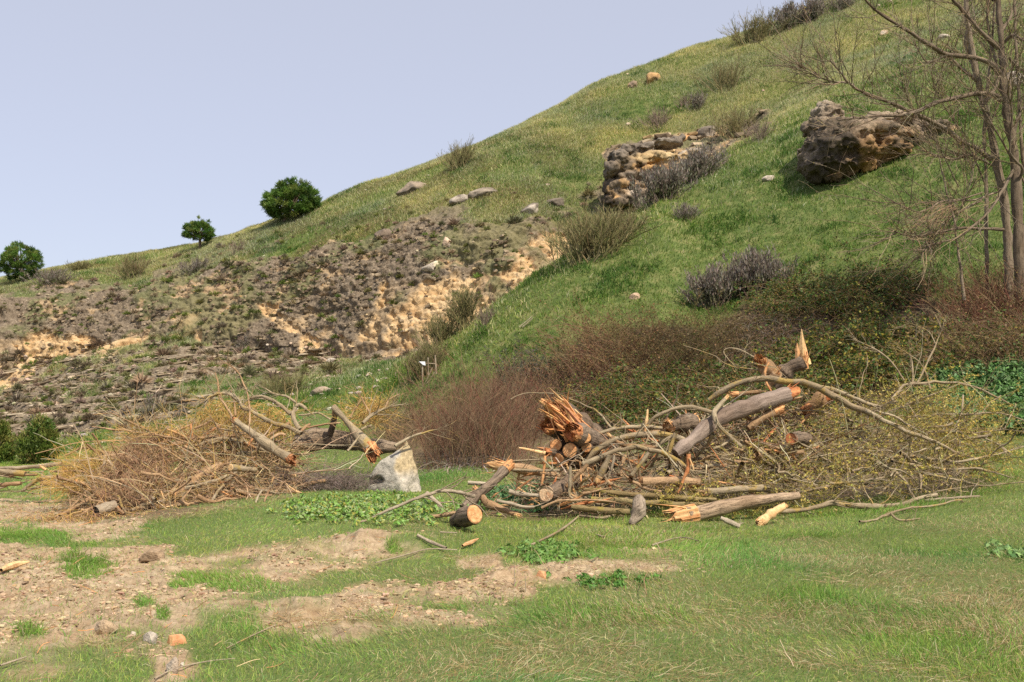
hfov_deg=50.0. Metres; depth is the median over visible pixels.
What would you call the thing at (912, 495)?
branch
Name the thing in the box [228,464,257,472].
log
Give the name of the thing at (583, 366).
bramble
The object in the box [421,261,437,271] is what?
rock
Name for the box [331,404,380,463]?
log
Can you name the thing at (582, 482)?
branch
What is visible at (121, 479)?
broken stick
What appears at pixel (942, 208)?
hanging branch
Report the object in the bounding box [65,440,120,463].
stick
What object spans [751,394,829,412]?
branch
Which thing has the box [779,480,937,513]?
branch
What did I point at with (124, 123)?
sky
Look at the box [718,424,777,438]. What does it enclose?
branch
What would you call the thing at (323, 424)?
branch
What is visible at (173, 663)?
rock
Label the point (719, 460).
splinter
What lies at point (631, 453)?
branch
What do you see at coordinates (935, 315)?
branch
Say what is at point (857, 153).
rock outcrop
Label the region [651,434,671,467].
stick
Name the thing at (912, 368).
branch
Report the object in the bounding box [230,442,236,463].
broken stick
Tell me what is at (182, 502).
broken stick
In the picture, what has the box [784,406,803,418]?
branch
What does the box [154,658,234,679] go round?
stick
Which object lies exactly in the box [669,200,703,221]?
grey shrub
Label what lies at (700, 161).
grey shrub
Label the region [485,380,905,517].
brown twigs
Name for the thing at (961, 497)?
stick
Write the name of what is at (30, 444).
juniper tree
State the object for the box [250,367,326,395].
green shrub
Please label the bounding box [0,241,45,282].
pine tree
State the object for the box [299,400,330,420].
branch
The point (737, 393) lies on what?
branch
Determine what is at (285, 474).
branch
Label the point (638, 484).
branch
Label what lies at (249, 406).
branch
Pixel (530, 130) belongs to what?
hill grass
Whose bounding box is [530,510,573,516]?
branch
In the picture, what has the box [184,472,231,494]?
stick
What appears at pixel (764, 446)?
broken stick
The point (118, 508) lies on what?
branch
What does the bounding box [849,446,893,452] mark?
branch
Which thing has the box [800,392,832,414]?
wood chunk
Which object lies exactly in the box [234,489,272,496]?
broken stick
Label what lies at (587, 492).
broken stick
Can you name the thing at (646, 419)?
splinter
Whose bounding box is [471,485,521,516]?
branch
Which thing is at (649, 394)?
bramble
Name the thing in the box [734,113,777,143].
dry shrub
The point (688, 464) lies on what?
wood strip
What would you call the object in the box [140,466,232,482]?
branch
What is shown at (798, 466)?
branch
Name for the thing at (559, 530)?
stick
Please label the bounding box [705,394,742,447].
branch
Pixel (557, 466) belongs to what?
branch
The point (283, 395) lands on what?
branch
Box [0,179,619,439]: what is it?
scrub
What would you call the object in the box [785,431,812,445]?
log
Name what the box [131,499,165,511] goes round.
branch
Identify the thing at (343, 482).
twiggy bush
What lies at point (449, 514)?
stick
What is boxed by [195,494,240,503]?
broken stick
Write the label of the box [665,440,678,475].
branch
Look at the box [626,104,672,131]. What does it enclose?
dry shrub
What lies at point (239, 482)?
branch
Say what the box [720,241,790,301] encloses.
grey shrub
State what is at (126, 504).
branch
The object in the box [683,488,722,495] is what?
broken stick
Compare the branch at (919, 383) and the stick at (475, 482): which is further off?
the branch at (919, 383)
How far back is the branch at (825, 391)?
18.74 m
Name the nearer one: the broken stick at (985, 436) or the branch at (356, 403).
the broken stick at (985, 436)
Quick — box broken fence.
[418,355,436,385]
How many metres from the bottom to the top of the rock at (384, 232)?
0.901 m
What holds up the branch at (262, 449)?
on the branch at (256, 472)
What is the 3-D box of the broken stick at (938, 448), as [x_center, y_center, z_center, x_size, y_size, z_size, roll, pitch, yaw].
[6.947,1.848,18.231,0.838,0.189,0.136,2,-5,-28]
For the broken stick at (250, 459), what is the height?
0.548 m
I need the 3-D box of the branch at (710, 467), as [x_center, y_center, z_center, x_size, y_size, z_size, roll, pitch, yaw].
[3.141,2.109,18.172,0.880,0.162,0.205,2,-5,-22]
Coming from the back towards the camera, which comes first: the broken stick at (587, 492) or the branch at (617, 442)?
the branch at (617, 442)
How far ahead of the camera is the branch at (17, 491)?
21.07 m
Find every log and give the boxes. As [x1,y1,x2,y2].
[0,462,62,469]
[0,469,26,476]
[0,473,37,476]
[0,481,21,486]
[40,480,62,486]
[93,500,117,515]
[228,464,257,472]
[230,417,298,465]
[291,427,396,454]
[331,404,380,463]
[449,505,482,527]
[460,454,514,506]
[481,457,560,477]
[539,475,576,501]
[639,476,700,486]
[658,492,800,522]
[672,383,800,457]
[704,484,764,495]
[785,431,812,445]
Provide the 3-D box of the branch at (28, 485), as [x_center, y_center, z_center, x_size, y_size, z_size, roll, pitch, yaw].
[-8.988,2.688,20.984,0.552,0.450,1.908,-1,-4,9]
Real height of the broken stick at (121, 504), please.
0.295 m
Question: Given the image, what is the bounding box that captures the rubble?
[0,0,892,455]
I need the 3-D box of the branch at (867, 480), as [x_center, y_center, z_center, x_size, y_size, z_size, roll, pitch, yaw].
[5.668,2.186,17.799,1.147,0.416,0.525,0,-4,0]
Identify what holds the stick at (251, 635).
on the meadow ground at (268, 572)
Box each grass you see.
[0,0,1023,460]
[0,381,1023,681]
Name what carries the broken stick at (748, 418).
on the brown twigs at (665, 467)
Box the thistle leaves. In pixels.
[266,489,501,525]
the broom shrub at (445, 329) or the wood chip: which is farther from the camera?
the broom shrub at (445, 329)
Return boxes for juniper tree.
[0,415,17,462]
[13,412,67,464]
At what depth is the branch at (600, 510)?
16.97 m
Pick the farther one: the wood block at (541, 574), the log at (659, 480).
the log at (659, 480)
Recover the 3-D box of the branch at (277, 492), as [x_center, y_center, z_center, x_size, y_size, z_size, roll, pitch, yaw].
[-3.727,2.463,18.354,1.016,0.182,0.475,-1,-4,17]
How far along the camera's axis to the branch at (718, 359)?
20.11 m
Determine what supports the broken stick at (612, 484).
on the brown twigs at (665, 467)
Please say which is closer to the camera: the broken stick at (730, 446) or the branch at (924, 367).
the broken stick at (730, 446)
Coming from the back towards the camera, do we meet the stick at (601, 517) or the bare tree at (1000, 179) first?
the bare tree at (1000, 179)
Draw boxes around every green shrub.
[63,259,95,270]
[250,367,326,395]
[471,332,579,391]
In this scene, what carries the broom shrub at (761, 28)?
on the hillside
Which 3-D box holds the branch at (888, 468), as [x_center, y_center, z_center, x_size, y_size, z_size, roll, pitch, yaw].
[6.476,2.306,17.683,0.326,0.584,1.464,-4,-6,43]
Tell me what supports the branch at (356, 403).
on the ochre twigs at (263, 426)
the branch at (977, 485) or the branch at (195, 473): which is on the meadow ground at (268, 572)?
the branch at (195, 473)
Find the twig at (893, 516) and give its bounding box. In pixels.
[890,501,919,520]
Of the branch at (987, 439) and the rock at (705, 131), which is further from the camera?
the rock at (705, 131)
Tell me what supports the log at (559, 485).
on the brown twigs at (665, 467)
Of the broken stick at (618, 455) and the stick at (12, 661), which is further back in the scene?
the broken stick at (618, 455)
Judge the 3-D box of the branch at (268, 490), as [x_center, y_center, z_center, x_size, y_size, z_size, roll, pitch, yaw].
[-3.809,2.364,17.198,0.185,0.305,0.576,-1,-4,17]
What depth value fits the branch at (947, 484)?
18.16 m
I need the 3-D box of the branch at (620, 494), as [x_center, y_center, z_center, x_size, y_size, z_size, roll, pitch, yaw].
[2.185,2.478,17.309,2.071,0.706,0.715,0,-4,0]
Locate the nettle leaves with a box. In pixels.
[905,353,1023,430]
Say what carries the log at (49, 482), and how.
on the branch
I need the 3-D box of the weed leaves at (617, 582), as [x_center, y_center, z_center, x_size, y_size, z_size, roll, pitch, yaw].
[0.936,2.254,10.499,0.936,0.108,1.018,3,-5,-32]
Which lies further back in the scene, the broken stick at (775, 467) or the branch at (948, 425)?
the branch at (948, 425)
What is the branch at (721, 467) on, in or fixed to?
on the branch at (710, 467)
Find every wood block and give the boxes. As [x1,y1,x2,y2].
[167,634,186,645]
[536,570,545,578]
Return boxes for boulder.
[366,441,420,491]
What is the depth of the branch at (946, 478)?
17.75 m
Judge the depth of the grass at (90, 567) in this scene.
9.87 m
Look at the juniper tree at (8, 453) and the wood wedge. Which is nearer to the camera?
the wood wedge
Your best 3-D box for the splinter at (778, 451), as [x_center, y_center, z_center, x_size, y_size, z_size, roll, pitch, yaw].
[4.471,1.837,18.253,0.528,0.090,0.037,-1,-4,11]
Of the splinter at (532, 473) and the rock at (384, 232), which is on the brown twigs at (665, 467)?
the splinter at (532, 473)
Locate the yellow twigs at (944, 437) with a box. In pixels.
[620,311,1023,518]
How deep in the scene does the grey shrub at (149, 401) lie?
51.34 m
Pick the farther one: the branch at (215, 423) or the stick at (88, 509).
the branch at (215, 423)
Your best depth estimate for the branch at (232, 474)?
18.54 m
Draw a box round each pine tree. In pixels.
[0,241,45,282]
[181,215,217,248]
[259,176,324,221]
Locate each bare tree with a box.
[739,0,1023,307]
[798,0,1023,300]
[845,11,1005,299]
[887,1,1023,297]
[896,0,1023,183]
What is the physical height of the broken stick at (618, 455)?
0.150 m
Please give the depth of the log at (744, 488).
17.23 m
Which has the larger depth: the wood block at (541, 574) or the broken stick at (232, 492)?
the broken stick at (232, 492)
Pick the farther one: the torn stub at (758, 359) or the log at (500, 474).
the torn stub at (758, 359)
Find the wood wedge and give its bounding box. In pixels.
[754,502,787,525]
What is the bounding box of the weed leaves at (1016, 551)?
[983,538,1023,557]
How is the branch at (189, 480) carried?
on the meadow ground at (268, 572)
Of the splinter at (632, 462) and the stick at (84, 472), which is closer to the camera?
the splinter at (632, 462)
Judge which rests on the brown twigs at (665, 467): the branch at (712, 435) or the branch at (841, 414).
the branch at (841, 414)
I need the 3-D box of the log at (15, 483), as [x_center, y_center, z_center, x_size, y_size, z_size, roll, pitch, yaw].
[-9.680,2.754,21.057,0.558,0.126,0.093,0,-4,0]
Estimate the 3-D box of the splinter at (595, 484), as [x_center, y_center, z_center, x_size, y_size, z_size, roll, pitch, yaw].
[1.438,2.265,17.553,0.644,0.152,0.053,1,-4,-11]
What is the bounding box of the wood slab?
[0,561,28,571]
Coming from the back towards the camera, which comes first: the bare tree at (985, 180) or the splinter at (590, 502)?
the bare tree at (985, 180)
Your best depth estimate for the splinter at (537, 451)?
17.80 m
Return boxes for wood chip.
[461,538,478,546]
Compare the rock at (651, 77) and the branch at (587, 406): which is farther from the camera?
the rock at (651, 77)
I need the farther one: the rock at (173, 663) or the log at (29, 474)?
the log at (29, 474)
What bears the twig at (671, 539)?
on the meadow ground at (268, 572)
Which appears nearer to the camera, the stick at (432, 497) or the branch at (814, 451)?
the stick at (432, 497)
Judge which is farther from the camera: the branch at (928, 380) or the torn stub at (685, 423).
the branch at (928, 380)
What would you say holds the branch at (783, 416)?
on the branch
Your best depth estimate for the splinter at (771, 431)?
18.65 m
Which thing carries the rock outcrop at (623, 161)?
on the hillside
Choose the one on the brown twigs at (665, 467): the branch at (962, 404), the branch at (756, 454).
the branch at (756, 454)
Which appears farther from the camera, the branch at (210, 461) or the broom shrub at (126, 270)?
the broom shrub at (126, 270)
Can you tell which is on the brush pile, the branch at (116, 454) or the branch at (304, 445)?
the branch at (304, 445)
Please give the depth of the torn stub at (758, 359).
19.99 m
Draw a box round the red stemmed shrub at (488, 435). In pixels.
[379,342,590,473]
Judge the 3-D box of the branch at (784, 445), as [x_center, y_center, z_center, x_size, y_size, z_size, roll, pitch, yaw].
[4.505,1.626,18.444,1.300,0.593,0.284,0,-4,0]
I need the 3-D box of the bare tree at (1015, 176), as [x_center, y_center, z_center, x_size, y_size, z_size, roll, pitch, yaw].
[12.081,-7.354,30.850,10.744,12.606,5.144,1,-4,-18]
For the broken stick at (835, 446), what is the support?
on the brown twigs at (665, 467)
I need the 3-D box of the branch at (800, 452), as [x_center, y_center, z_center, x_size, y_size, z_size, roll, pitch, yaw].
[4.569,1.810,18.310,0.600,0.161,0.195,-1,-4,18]
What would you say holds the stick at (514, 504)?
on the meadow ground at (268, 572)
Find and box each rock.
[94,620,117,633]
[138,548,164,562]
[143,631,157,644]
[166,657,178,673]
[310,386,330,394]
[374,228,391,239]
[396,181,425,196]
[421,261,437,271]
[442,237,450,246]
[449,194,467,204]
[468,187,497,198]
[520,203,538,213]
[546,198,563,206]
[627,80,636,87]
[629,293,639,299]
[646,72,660,84]
[696,125,719,136]
[761,175,773,180]
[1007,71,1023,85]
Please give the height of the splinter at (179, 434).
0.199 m
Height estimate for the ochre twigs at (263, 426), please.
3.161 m
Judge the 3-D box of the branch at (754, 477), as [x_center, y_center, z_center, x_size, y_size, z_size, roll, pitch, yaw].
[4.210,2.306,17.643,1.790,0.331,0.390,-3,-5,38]
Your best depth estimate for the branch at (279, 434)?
19.71 m
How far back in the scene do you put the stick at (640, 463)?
17.58 m
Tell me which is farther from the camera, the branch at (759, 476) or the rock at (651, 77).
the rock at (651, 77)
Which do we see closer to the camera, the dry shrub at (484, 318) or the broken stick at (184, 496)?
the broken stick at (184, 496)
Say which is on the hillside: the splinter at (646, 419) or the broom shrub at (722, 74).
the broom shrub at (722, 74)
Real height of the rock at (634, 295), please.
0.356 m
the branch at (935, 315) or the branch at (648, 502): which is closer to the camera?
the branch at (648, 502)
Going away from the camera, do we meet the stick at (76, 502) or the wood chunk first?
the stick at (76, 502)
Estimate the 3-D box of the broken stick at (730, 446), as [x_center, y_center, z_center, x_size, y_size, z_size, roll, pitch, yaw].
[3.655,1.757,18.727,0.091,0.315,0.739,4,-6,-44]
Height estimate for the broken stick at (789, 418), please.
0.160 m
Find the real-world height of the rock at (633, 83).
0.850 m
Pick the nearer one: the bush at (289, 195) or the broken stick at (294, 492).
the broken stick at (294, 492)
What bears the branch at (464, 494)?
on the meadow ground at (268, 572)
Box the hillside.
[0,0,1023,461]
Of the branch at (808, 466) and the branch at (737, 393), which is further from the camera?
the branch at (737, 393)
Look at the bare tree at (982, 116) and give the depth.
31.32 m
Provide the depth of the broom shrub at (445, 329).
45.92 m
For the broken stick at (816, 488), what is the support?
on the yellow twigs at (944, 437)
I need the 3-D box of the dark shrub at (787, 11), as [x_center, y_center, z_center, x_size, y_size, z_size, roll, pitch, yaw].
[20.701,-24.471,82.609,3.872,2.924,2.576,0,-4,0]
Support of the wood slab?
on the meadow ground at (268, 572)
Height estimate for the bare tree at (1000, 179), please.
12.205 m
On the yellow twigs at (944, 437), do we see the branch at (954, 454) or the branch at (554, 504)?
the branch at (954, 454)
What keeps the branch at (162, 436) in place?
on the brush pile
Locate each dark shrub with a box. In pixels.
[765,0,806,31]
[795,0,837,23]
[827,0,854,11]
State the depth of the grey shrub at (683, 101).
77.06 m
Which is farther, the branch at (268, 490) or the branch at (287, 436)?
the branch at (287, 436)
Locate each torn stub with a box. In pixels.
[662,413,699,432]
[753,354,781,376]
[764,366,781,388]
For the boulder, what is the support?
on the meadow ground at (268, 572)
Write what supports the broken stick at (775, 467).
on the brown twigs at (665, 467)
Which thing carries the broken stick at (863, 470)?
on the yellow twigs at (944, 437)
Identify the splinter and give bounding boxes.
[167,429,184,436]
[508,478,534,486]
[516,477,533,490]
[519,447,545,454]
[520,472,537,477]
[558,495,582,506]
[561,501,589,509]
[577,497,613,504]
[582,478,619,487]
[626,458,647,470]
[641,454,655,472]
[644,409,648,430]
[708,444,729,474]
[764,426,776,441]
[765,449,790,453]
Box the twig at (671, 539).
[651,537,698,545]
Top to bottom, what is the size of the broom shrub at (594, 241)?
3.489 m
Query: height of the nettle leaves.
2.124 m
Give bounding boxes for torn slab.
[746,403,787,430]
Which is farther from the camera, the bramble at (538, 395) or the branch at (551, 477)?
the bramble at (538, 395)
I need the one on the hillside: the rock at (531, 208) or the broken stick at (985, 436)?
the rock at (531, 208)
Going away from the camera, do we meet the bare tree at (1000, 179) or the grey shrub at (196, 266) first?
the bare tree at (1000, 179)
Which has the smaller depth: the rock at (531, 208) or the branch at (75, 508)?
the branch at (75, 508)
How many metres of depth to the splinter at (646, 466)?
18.24 m
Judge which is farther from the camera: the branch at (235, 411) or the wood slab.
the branch at (235, 411)
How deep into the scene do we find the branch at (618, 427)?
18.62 m
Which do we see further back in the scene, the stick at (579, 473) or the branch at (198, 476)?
the branch at (198, 476)
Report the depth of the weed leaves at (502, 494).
19.32 m
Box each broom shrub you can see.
[92,252,155,281]
[409,307,472,348]
[436,138,478,170]
[442,281,500,333]
[519,196,665,272]
[594,204,652,238]
[689,52,758,94]
[706,100,760,139]
[720,4,792,45]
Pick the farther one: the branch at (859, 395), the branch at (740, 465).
the branch at (859, 395)
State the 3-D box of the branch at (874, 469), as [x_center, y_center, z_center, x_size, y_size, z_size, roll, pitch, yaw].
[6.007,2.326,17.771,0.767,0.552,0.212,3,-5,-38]
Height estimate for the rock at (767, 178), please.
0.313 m
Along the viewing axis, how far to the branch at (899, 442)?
18.63 m
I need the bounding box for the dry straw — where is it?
[72,492,1023,681]
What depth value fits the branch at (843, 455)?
18.09 m
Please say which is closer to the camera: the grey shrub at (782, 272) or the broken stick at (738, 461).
the broken stick at (738, 461)
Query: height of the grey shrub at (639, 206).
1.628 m
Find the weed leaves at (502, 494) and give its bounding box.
[477,479,591,511]
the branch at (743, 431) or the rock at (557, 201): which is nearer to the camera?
the branch at (743, 431)
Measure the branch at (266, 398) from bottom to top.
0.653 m
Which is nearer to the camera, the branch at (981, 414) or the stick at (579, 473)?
the stick at (579, 473)
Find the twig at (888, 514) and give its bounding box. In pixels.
[858,478,971,522]
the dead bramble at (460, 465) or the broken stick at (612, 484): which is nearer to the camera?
the broken stick at (612, 484)
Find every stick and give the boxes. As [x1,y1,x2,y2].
[0,656,26,665]
[50,464,109,481]
[51,478,89,519]
[55,475,109,486]
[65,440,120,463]
[75,479,112,491]
[76,471,122,493]
[79,486,120,515]
[92,453,127,472]
[116,495,134,513]
[118,477,148,501]
[141,422,197,446]
[152,500,204,509]
[153,440,183,455]
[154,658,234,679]
[160,458,243,482]
[160,468,184,498]
[176,486,195,506]
[179,499,203,505]
[184,445,225,456]
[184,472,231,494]
[194,410,212,428]
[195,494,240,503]
[211,483,247,498]
[217,456,255,477]
[223,431,231,453]
[226,624,276,648]
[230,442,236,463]
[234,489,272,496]
[239,421,290,450]
[256,479,299,493]
[272,439,304,452]
[283,479,325,489]
[416,534,446,548]
[425,491,464,510]
[433,506,455,517]
[468,475,484,485]
[496,487,555,508]
[512,443,568,472]
[513,448,547,461]
[531,515,578,544]
[541,456,545,483]
[565,463,589,487]
[568,459,597,474]
[578,514,618,518]
[583,487,610,494]
[594,454,611,484]
[603,455,614,477]
[604,479,624,487]
[612,451,642,456]
[620,454,626,475]
[629,451,650,475]
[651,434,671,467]
[667,433,676,453]
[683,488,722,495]
[711,439,744,453]
[720,513,745,527]
[733,459,751,463]
[739,440,780,452]
[743,440,770,460]
[745,416,772,437]
[761,457,798,482]
[765,416,799,424]
[786,485,828,502]
[795,467,814,472]
[815,438,851,453]
[838,462,881,473]
[851,467,869,471]
[899,451,927,490]
[913,447,944,457]
[924,477,979,501]
[948,433,991,439]
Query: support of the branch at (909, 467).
on the meadow ground at (268, 572)
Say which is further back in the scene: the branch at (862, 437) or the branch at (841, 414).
the branch at (841, 414)
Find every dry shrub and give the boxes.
[229,238,245,254]
[472,305,498,325]
[590,188,626,213]
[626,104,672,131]
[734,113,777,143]
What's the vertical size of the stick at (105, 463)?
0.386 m
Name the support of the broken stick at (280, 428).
on the broken stick
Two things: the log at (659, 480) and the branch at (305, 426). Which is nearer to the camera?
the log at (659, 480)
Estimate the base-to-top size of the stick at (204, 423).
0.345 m
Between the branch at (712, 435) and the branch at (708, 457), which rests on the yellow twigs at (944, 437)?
the branch at (708, 457)
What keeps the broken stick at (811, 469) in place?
on the brown twigs at (665, 467)
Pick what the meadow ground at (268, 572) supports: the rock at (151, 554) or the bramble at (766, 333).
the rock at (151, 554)
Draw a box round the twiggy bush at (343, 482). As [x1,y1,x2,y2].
[244,433,407,492]
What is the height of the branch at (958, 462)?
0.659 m
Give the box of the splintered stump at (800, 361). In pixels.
[773,329,810,388]
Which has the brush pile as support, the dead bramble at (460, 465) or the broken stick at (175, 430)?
the broken stick at (175, 430)
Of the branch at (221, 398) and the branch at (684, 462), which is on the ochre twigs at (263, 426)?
the branch at (221, 398)
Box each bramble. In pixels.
[326,366,474,449]
[417,449,518,476]
[439,347,627,441]
[508,289,707,394]
[531,329,776,439]
[581,285,784,379]
[680,283,856,375]
[689,329,869,428]
[730,231,958,328]
[739,281,1006,422]
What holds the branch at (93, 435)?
on the brush pile
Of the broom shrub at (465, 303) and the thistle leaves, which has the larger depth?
the broom shrub at (465, 303)
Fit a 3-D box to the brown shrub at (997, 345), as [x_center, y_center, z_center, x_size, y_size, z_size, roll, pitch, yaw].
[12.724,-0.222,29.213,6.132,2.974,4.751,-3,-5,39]
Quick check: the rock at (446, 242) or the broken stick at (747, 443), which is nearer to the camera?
the broken stick at (747, 443)
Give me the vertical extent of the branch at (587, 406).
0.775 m
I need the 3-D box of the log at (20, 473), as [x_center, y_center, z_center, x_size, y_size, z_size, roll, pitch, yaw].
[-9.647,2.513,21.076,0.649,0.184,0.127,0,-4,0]
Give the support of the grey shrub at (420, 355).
on the hillside
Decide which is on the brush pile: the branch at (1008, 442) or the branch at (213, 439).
the branch at (213, 439)
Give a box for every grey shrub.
[19,266,78,286]
[141,393,166,407]
[173,406,191,418]
[176,254,214,276]
[231,332,255,348]
[393,334,452,386]
[626,157,698,210]
[633,193,654,209]
[656,135,733,187]
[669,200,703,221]
[673,94,691,108]
[675,258,745,310]
[685,91,708,112]
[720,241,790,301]
[762,252,799,288]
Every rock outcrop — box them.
[602,133,700,208]
[796,100,950,184]
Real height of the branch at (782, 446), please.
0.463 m
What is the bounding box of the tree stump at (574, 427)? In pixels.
[536,387,621,473]
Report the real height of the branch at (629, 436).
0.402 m
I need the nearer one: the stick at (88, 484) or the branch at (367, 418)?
the stick at (88, 484)
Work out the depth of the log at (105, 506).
17.27 m
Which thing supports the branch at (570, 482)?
on the brown twigs at (665, 467)
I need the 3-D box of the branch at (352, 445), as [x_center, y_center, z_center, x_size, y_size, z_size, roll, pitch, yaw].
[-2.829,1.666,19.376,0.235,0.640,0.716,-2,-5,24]
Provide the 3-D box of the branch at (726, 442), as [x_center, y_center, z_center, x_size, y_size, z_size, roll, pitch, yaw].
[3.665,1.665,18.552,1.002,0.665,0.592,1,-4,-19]
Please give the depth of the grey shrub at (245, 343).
67.39 m
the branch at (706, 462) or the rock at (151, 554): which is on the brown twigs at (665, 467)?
the branch at (706, 462)
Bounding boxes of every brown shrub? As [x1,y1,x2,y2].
[874,281,1023,373]
[884,243,1023,340]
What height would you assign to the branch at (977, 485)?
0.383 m
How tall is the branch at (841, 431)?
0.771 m
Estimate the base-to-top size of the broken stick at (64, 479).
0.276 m
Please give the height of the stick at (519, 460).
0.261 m
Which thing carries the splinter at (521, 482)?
on the brown twigs at (665, 467)
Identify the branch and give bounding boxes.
[0,473,39,481]
[0,479,39,495]
[1,471,53,493]
[22,475,55,491]
[41,471,124,514]
[59,487,104,516]
[85,443,101,464]
[91,410,250,445]
[91,433,103,450]
[93,412,155,434]
[110,442,124,469]
[118,501,141,509]
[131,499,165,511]
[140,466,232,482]
[154,434,237,459]
[155,460,245,494]
[170,450,222,498]
[172,464,210,500]
[172,478,191,497]
[182,436,244,452]
[194,360,233,417]
[194,374,302,435]
[198,413,232,434]
[200,459,226,465]
[208,433,300,463]
[209,427,261,439]
[210,468,264,484]
[211,339,266,425]
[211,432,253,499]
[224,378,239,416]
[231,460,275,478]
[232,494,271,497]
[233,477,295,489]
[237,368,297,403]
[238,381,295,414]
[250,421,306,451]
[251,436,330,447]
[254,480,281,503]
[255,485,308,493]
[263,452,291,468]
[264,483,282,501]
[269,432,285,441]
[283,456,323,478]
[289,378,318,429]
[294,413,310,430]
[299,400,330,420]
[308,412,346,432]
[327,412,336,435]
[337,381,370,413]
[342,379,361,417]
[347,422,363,451]
[360,468,498,522]
[361,377,411,423]
[361,425,374,430]
[383,374,420,407]
[394,417,466,446]
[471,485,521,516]
[508,486,538,497]
[511,385,613,427]
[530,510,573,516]
[531,456,590,481]
[541,490,631,508]
[545,476,584,491]
[552,497,624,517]
[567,482,608,494]
[568,466,580,498]
[571,497,629,516]
[572,466,598,493]
[582,432,720,481]
[583,431,620,460]
[584,482,716,513]
[591,493,722,508]
[598,403,677,434]
[599,402,654,445]
[606,424,667,450]
[614,428,646,463]
[615,421,684,440]
[621,469,661,493]
[639,423,668,476]
[644,463,719,475]
[647,401,711,424]
[664,433,714,493]
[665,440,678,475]
[680,453,688,476]
[681,464,726,469]
[684,345,756,375]
[692,453,717,463]
[696,458,778,472]
[697,378,725,390]
[698,457,737,496]
[700,424,742,457]
[700,465,737,470]
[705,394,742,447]
[708,372,955,474]
[710,438,736,456]
[717,486,806,497]
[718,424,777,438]
[721,336,753,371]
[721,457,821,501]
[727,474,818,495]
[729,389,768,398]
[737,461,743,479]
[739,456,786,487]
[740,424,814,449]
[746,471,763,494]
[748,434,828,476]
[750,447,796,475]
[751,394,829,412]
[754,452,776,466]
[761,453,845,479]
[762,425,784,451]
[767,445,804,454]
[771,453,817,472]
[773,419,882,453]
[776,459,831,502]
[777,414,816,430]
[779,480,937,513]
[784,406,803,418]
[789,438,844,472]
[790,405,881,429]
[797,419,831,440]
[801,413,848,431]
[804,427,841,499]
[822,385,929,446]
[828,428,924,475]
[828,463,896,488]
[834,443,859,487]
[844,323,904,380]
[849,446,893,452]
[850,423,901,466]
[856,353,871,429]
[859,431,1023,466]
[863,464,900,494]
[869,456,917,498]
[873,468,893,500]
[882,192,982,258]
[885,314,935,343]
[887,343,936,389]
[887,467,932,493]
[891,370,1016,408]
[893,437,924,499]
[894,460,1022,477]
[896,334,921,381]
[900,465,937,498]
[906,408,1023,431]
[906,456,975,492]
[911,422,953,428]
[916,309,960,383]
[920,453,956,470]
[921,471,996,488]
[923,304,948,327]
[924,429,1020,468]
[933,473,1023,492]
[936,455,1012,472]
[948,395,970,435]
[962,432,1016,488]
[972,395,1000,480]
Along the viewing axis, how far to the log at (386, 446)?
20.59 m
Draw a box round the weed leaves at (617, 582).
[546,568,661,588]
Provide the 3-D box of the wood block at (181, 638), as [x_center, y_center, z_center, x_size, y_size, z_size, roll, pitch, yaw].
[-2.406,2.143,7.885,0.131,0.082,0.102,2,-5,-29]
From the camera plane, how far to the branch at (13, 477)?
21.10 m
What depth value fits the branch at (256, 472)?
18.99 m
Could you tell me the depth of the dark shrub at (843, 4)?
81.63 m
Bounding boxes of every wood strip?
[677,454,690,492]
[763,362,771,390]
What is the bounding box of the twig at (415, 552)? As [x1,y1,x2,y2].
[375,548,456,562]
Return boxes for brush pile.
[5,358,382,524]
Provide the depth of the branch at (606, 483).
17.43 m
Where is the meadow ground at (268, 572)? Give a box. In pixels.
[0,380,1023,681]
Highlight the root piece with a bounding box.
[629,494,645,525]
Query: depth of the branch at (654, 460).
18.09 m
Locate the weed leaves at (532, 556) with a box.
[494,536,602,563]
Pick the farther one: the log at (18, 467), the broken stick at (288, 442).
the log at (18, 467)
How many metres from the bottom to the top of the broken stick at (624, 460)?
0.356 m
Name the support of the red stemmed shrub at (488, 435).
on the meadow ground at (268, 572)
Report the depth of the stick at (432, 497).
16.39 m
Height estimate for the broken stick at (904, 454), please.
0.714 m
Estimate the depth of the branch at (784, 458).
18.32 m
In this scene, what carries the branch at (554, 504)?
on the meadow ground at (268, 572)
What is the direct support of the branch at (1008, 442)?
on the meadow ground at (268, 572)
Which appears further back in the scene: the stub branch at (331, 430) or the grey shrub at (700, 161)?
the grey shrub at (700, 161)
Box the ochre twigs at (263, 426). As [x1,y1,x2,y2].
[22,374,411,516]
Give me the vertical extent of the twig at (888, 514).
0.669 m
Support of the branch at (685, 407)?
attached to the branch at (717, 407)
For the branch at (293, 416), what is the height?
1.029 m
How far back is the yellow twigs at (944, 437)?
18.53 m
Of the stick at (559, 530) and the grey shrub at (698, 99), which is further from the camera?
the grey shrub at (698, 99)
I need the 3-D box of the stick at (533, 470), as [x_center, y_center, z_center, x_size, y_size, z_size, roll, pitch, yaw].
[0.445,1.887,17.551,1.022,0.522,0.265,0,-4,-6]
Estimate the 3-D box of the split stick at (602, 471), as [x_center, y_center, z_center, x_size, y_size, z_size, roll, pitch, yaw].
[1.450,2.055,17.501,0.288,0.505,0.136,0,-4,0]
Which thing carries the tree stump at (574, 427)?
on the meadow ground at (268, 572)
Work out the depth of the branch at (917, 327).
20.76 m
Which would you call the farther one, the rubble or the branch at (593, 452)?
the rubble
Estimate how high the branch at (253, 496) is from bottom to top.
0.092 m
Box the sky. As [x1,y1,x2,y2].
[0,0,809,276]

